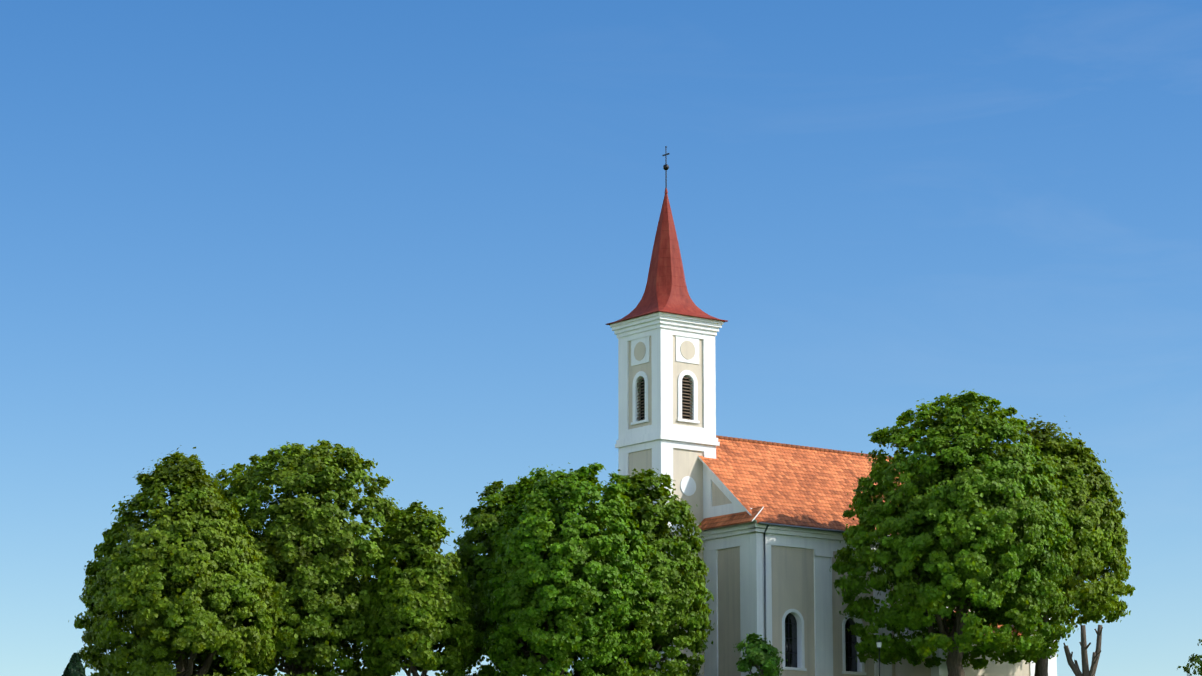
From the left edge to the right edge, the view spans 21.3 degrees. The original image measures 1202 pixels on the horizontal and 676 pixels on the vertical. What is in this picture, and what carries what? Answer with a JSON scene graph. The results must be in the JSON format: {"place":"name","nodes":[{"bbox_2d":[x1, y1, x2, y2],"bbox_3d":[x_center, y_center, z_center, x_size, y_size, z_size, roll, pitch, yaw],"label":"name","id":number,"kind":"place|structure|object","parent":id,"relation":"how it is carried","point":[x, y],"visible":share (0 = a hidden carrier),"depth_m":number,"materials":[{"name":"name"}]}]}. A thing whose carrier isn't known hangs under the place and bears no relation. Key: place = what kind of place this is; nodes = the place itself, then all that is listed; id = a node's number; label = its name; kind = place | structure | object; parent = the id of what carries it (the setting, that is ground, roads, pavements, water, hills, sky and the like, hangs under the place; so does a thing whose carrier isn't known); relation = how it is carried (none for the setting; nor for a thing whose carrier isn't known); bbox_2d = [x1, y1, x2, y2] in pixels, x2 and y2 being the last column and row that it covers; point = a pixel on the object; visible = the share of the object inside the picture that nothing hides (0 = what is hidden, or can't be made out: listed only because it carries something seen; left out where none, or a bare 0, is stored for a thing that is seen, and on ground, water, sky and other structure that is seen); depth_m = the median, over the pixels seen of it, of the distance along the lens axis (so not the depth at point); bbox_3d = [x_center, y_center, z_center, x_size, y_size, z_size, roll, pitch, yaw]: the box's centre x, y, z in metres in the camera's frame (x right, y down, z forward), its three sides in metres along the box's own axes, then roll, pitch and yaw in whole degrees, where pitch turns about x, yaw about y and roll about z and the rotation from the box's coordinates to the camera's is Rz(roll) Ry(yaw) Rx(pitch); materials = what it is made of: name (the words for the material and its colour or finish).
{"place":"outdoors","nodes":[
{"label":"outdoors","id":0,"kind":"place"},
{"bbox_2d":[0,0,1201,675],"label":"sky","id":1,"kind":"structure","parent":0,"point":[408,235],"materials":[{"name":"blue"}]},
{"bbox_3d":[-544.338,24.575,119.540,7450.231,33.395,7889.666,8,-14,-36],"label":"ground","id":2,"kind":"structure","parent":0,"visible":0},
{"bbox_2d":[61,653,85,675],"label":"conifer tree","id":3,"kind":"object","parent":2,"relation":"on","point":[74,666],"visible":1,"depth_m":178.11,"materials":[{"name":"green plant"}]},
{"bbox_2d":[68,445,282,675],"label":"linden tree","id":4,"kind":"object","parent":2,"relation":"on","point":[176,592],"visible":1,"depth_m":181.71,"materials":[{"name":"green plant"}]},
{"bbox_2d":[196,439,408,675],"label":"linden tree","id":5,"kind":"object","parent":2,"relation":"on","point":[317,561],"visible":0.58,"depth_m":187.10,"materials":[{"name":"green plant"}]},
{"bbox_2d":[358,500,476,675],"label":"linden tree","id":6,"kind":"object","parent":2,"relation":"on","point":[420,610],"visible":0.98,"depth_m":186.19,"materials":[{"name":"green plant"}]},
{"bbox_2d":[442,478,568,675],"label":"linden tree","id":7,"kind":"object","parent":2,"relation":"on","point":[484,521],"visible":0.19,"depth_m":193.88,"materials":[{"name":"green plant"}]},
{"bbox_2d":[478,462,655,675],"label":"linden tree","id":8,"kind":"object","parent":2,"relation":"on","point":[556,596],"visible":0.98,"depth_m":186.69,"materials":[{"name":"green plant"}]},
{"bbox_2d":[569,468,713,675],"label":"linden tree","id":9,"kind":"object","parent":2,"relation":"on","point":[677,590],"visible":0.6,"depth_m":190.75,"materials":[{"name":"green plant"}]},
{"bbox_2d":[733,633,787,675],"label":"young tree","id":10,"kind":"object","parent":2,"relation":"on","point":[763,657],"visible":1,"depth_m":189.58,"materials":[{"name":"green plant"}]},
{"bbox_2d":[605,146,1056,675],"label":"church","id":11,"kind":"structure","parent":2,"relation":"on","point":[768,516],"depth_m":200.23,"materials":[{"name":"white paint"}]},
{"bbox_2d":[876,640,881,675],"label":"lamp post","id":12,"kind":"object","parent":2,"relation":"on","point":[879,643],"visible":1,"depth_m":190.54,"materials":[{"name":"grey metal"}]},
{"bbox_2d":[829,389,1078,675],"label":"linden tree","id":13,"kind":"object","parent":2,"relation":"on","point":[963,538],"visible":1,"depth_m":191.45,"materials":[{"name":"green plant"}]},
{"bbox_2d":[968,414,1135,675],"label":"linden tree","id":14,"kind":"object","parent":2,"relation":"on","point":[1095,547],"visible":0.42,"depth_m":196.03,"materials":[{"name":"green plant"}]},
{"bbox_2d":[1063,625,1102,675],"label":"pollard tree","id":15,"kind":"object","parent":2,"relation":"on","point":[1074,667],"visible":1,"depth_m":190.64,"materials":[{"name":"brown plant"}]},
{"bbox_2d":[1177,639,1201,675],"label":"tree","id":16,"kind":"object","parent":2,"relation":"on","point":[1195,659],"visible":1,"depth_m":203.29,"materials":[{"name":"green plant"}]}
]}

